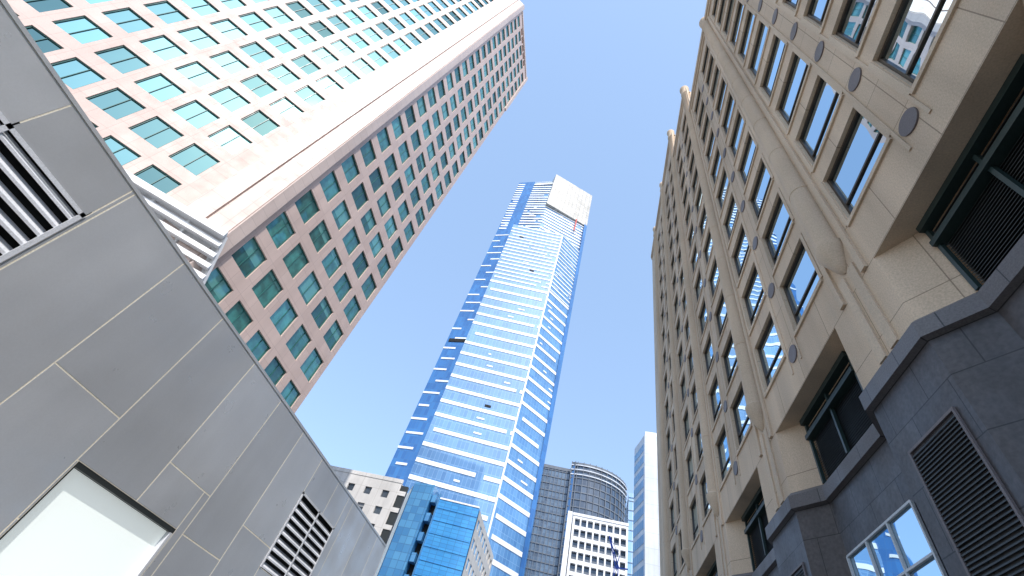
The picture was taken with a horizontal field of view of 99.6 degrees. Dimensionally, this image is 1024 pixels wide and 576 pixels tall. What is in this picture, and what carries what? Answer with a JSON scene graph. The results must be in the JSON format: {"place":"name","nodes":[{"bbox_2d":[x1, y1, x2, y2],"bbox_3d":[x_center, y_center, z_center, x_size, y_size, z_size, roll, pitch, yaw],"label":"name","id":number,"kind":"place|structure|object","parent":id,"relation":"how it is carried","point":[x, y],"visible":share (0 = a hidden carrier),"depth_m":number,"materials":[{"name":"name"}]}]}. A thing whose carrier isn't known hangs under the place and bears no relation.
{"place":"outdoors","nodes":[
{"label":"outdoors","id":0,"kind":"place"},
{"bbox_2d":[0,469,165,575],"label":"sign panel","id":1,"kind":"object","parent":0,"point":[74,522],"visible":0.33,"depth_m":10.56,"materials":[{"name":"white plastic"}]},
{"bbox_2d":[132,531,171,575],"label":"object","id":2,"kind":"object","parent":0,"point":[149,558],"visible":1,"depth_m":12.30,"materials":[{"name":"white metal"}]},
{"bbox_2d":[12,122,332,575],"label":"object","id":3,"kind":"object","parent":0,"point":[331,529],"depth_m":19.55,"materials":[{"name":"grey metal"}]},
{"bbox_2d":[0,0,386,546],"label":"coping","id":4,"kind":"object","parent":3,"relation":"on","point":[31,40],"visible":0.33,"depth_m":11.33,"materials":[{"name":"grey metal"}]},
{"bbox_2d":[7,0,527,412],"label":"pink granite tower","id":5,"kind":"structure","parent":0,"point":[313,158],"depth_m":41.05,"materials":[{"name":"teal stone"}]},
{"bbox_2d":[124,169,227,283],"bbox_3d":[-24.140,-0.564,25.887,8.408,11.865,4.248,37,-50,-16],"label":"white slatted canopy","id":6,"kind":"object","parent":5,"relation":"attached to","point":[204,233],"visible":0.27,"depth_m":28.57,"materials":[{"name":"metal"}]},
{"bbox_2d":[334,470,401,534],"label":"walls","id":7,"kind":"structure","parent":0,"point":[372,500],"depth_m":92.03,"materials":[{"name":"white concrete"}]},
{"bbox_2d":[331,465,403,483],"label":"parapet","id":8,"kind":"structure","parent":7,"relation":"on","point":[367,474],"depth_m":95.43,"materials":[{"name":"white concrete"}]},
{"bbox_2d":[347,483,388,526],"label":"glazing","id":9,"kind":"structure","parent":7,"relation":"attached to","point":[367,490],"depth_m":92.28,"materials":[{"name":"grey glass"}]},
{"bbox_2d":[374,485,406,575],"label":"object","id":10,"kind":"object","parent":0,"point":[392,529],"visible":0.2,"depth_m":90.43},
{"bbox_2d":[383,491,405,530],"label":"dark strip bands","id":11,"kind":"object","parent":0,"point":[395,510],"visible":0.6,"depth_m":89.02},
{"bbox_2d":[385,174,591,575],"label":"blue glass skyscraper","id":12,"kind":"structure","parent":0,"point":[477,431],"depth_m":183.69,"materials":[{"name":"blue glass"}]},
{"bbox_2d":[295,0,706,505],"label":"sky","id":13,"kind":"structure","parent":0,"point":[597,105],"materials":[{"name":"blue"}]},
{"bbox_2d":[524,464,570,575],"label":"grey glass tower","id":14,"kind":"structure","parent":0,"point":[545,547],"depth_m":188.48,"materials":[{"name":"glass"}]},
{"bbox_2d":[565,517,572,575],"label":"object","id":15,"kind":"object","parent":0,"point":[569,546],"visible":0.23,"depth_m":136.82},
{"bbox_2d":[557,461,626,575],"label":"curved grey tower","id":16,"kind":"structure","parent":0,"point":[596,491],"depth_m":195.69,"materials":[{"name":"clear glass"}]},
{"bbox_2d":[566,515,627,575],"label":"walls","id":17,"kind":"structure","parent":0,"point":[599,544],"depth_m":134.73,"materials":[{"name":"white paint"}]},
{"bbox_2d":[569,534,625,575],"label":"balconies","id":18,"kind":"structure","parent":17,"relation":"attached to","point":[588,561],"depth_m":133.37,"materials":[{"name":"grey concrete"}]},
{"bbox_2d":[570,519,625,575],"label":"glazing","id":19,"kind":"structure","parent":17,"relation":"attached to","point":[596,527],"depth_m":136.23,"materials":[{"name":"grey glass"}]},
{"bbox_2d":[573,512,628,526],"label":"roof edge","id":20,"kind":"object","parent":17,"relation":"on","point":[601,519],"visible":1,"depth_m":140.77,"materials":[{"name":"white paint"}]},
{"bbox_2d":[625,493,633,575],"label":"blue slab tower","id":21,"kind":"structure","parent":0,"point":[629,511],"depth_m":146.72,"materials":[{"name":"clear glass"}]},
{"bbox_2d":[632,431,659,575],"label":"white slab tower","id":22,"kind":"structure","parent":0,"point":[646,553],"depth_m":105.62,"materials":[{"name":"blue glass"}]},
{"bbox_2d":[850,505,941,575],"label":"shop glazing","id":23,"kind":"structure","parent":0,"point":[913,545],"depth_m":11.12,"materials":[{"name":"blue glass"}]},
{"bbox_2d":[795,415,1023,575],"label":"pier vent","id":24,"kind":"object","parent":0,"point":[983,521],"visible":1,"depth_m":8.16,"materials":[{"name":"grey metal"}]},
{"label":"ground","id":25,"kind":"structure","parent":0,"visible":0},
{"bbox_2d":[0,3,384,575],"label":"panels","id":26,"kind":"object","parent":25,"relation":"on","point":[63,295],"visible":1,"depth_m":11.32,"materials":[{"name":"grey metal"}]},
{"bbox_2d":[0,462,175,539],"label":"sign frame","id":27,"kind":"object","parent":26,"relation":"attached to","point":[80,467],"visible":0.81,"depth_m":11.11,"materials":[{"name":"black metal"}]},
{"bbox_2d":[0,111,334,575],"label":"louvre frame","id":28,"kind":"object","parent":26,"relation":"attached to","point":[7,125],"visible":1,"depth_m":9.43,"materials":[{"name":"grey metal"}]},
{"bbox_2d":[0,124,75,258],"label":"louvre","id":29,"kind":"object","parent":28,"relation":"attached to","point":[9,225],"visible":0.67,"depth_m":8.98,"materials":[{"name":"white metal"}]},
{"bbox_2d":[0,120,77,255],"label":"louvre back","id":30,"kind":"object","parent":29,"relation":"attached to","point":[21,197],"depth_m":9.08,"materials":[{"name":"black metal"}]},
{"bbox_2d":[261,498,329,575],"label":"louvre","id":31,"kind":"object","parent":28,"relation":"attached to","point":[284,557],"visible":0.86,"depth_m":18.34,"materials":[{"name":"grey metal"}]},
{"bbox_2d":[261,495,330,575],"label":"louvre back","id":32,"kind":"object","parent":31,"relation":"attached to","point":[308,504],"visible":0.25,"depth_m":18.68,"materials":[{"name":"black metal"}]},
{"bbox_2d":[0,2,384,575],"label":"seams","id":33,"kind":"object","parent":26,"relation":"attached to","point":[55,362],"visible":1,"depth_m":10.88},
{"bbox_2d":[380,486,408,543],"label":"dark strip","id":34,"kind":"object","parent":25,"relation":"on","point":[391,519],"visible":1,"depth_m":88.41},
{"bbox_2d":[375,482,486,575],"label":"blue glass office","id":35,"kind":"structure","parent":25,"relation":"on","point":[432,532],"depth_m":70.69,"materials":[{"name":"blue glass"}]},
{"bbox_2d":[462,512,493,575],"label":"building","id":36,"kind":"structure","parent":25,"relation":"on","point":[486,560],"depth_m":75.43,"materials":[{"name":"white concrete"}]},
{"bbox_2d":[560,511,572,575],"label":"blade","id":37,"kind":"object","parent":25,"relation":"on","point":[566,545],"visible":1,"depth_m":135.89,"materials":[{"name":"white paint"}]},
{"bbox_2d":[609,536,627,575],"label":"tower crane","id":38,"kind":"object","parent":25,"relation":"on","point":[616,567],"visible":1,"depth_m":113.65,"materials":[{"name":"blue paint"}]},
{"bbox_2d":[768,282,1023,575],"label":"stone base","id":39,"kind":"object","parent":25,"relation":"on","point":[972,373],"visible":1,"depth_m":9.10,"materials":[{"name":"grey stone"}]},
{"bbox_2d":[732,234,1023,575],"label":"ledge","id":40,"kind":"object","parent":39,"relation":"on","point":[1003,283],"visible":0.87,"depth_m":10.54,"materials":[{"name":"grey stone"}]},
{"bbox_2d":[846,499,947,575],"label":"shop frames","id":41,"kind":"structure","parent":39,"relation":"attached to","point":[920,562],"depth_m":10.92,"materials":[{"name":"grey metal"}]},
{"bbox_2d":[789,406,1023,575],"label":"pier vent frame","id":42,"kind":"object","parent":39,"relation":"attached to","point":[939,422],"visible":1,"depth_m":8.59,"materials":[{"name":"grey metal"}]},
{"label":"end wall","id":43,"kind":"object","parent":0,"visible":0},
{"bbox_2d":[652,0,1023,575],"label":"walls","id":44,"kind":"structure","parent":43,"relation":"attached to","point":[970,35],"depth_m":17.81,"materials":[{"name":"stone"}]},
{"bbox_2d":[651,0,710,259],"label":"cornice","id":45,"kind":"structure","parent":44,"relation":"attached to","point":[702,38],"depth_m":47.98,"materials":[{"name":"stone"}]},
{"bbox_2d":[654,30,806,541],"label":"pilaster joints","id":46,"kind":"object","parent":44,"relation":"attached to","point":[721,256],"visible":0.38,"depth_m":30.93,"materials":[{"name":"stone"}]},
{"bbox_2d":[653,17,846,575],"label":"pilasters","id":47,"kind":"object","parent":44,"relation":"attached to","point":[827,243],"visible":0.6,"depth_m":28.09,"materials":[{"name":"stone"}]},
{"bbox_2d":[656,16,867,575],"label":"pilaster strips","id":48,"kind":"object","parent":44,"relation":"attached to","point":[855,255],"visible":0.67,"depth_m":23.21,"materials":[{"name":"stone"}]},
{"bbox_2d":[657,0,910,575],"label":"jambs","id":49,"kind":"object","parent":44,"relation":"attached to","point":[902,87],"visible":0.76,"depth_m":22.02,"materials":[{"name":"stone"}]},
{"bbox_2d":[660,0,918,541],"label":"discs","id":50,"kind":"object","parent":44,"relation":"attached to","point":[909,119],"visible":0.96,"depth_m":19.02,"materials":[{"name":"grey stone"}]},
{"bbox_2d":[688,262,899,575],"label":"pilaster feet","id":51,"kind":"object","parent":44,"relation":"attached to","point":[889,334],"visible":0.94,"depth_m":12.59,"materials":[{"name":"beige stone"}]},
{"bbox_2d":[659,0,931,573],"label":"strips","id":52,"kind":"object","parent":44,"relation":"attached to","point":[922,106],"visible":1,"depth_m":20.79,"materials":[{"name":"stone"}]},
{"bbox_2d":[658,0,943,575],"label":"frames","id":53,"kind":"structure","parent":44,"relation":"attached to","point":[902,73],"depth_m":22.06,"materials":[{"name":"brown metal"}]},
{"bbox_2d":[659,0,952,575],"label":"glazing","id":54,"kind":"structure","parent":44,"relation":"attached to","point":[909,30],"depth_m":18.81,"materials":[{"name":"blue glass"}]},
{"bbox_2d":[657,0,959,573],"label":"sills","id":55,"kind":"structure","parent":44,"relation":"attached to","point":[933,48],"depth_m":21.23,"materials":[{"name":"stone"}]},
{"bbox_2d":[696,0,1023,575],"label":"soffit","id":56,"kind":"structure","parent":44,"relation":"on","point":[1006,51],"depth_m":10.27,"materials":[{"name":"stone"}]},
{"bbox_2d":[706,54,1023,575],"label":"vent frames","id":57,"kind":"structure","parent":44,"relation":"attached to","point":[990,162],"depth_m":10.06,"materials":[{"name":"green metal"}]},
{"bbox_2d":[714,90,1023,575],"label":"vent band","id":58,"kind":"object","parent":57,"relation":"attached to","point":[984,154],"visible":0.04,"depth_m":10.11,"materials":[{"name":"grey metal"}]},
{"bbox_2d":[750,132,1023,567],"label":"vents","id":59,"kind":"object","parent":57,"relation":"attached to","point":[987,236],"visible":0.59,"depth_m":9.63,"materials":[{"name":"black metal"}]},
{"bbox_2d":[713,87,1023,575],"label":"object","id":60,"kind":"object","parent":43,"relation":"attached to","point":[1006,115],"visible":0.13,"depth_m":30.48,"materials":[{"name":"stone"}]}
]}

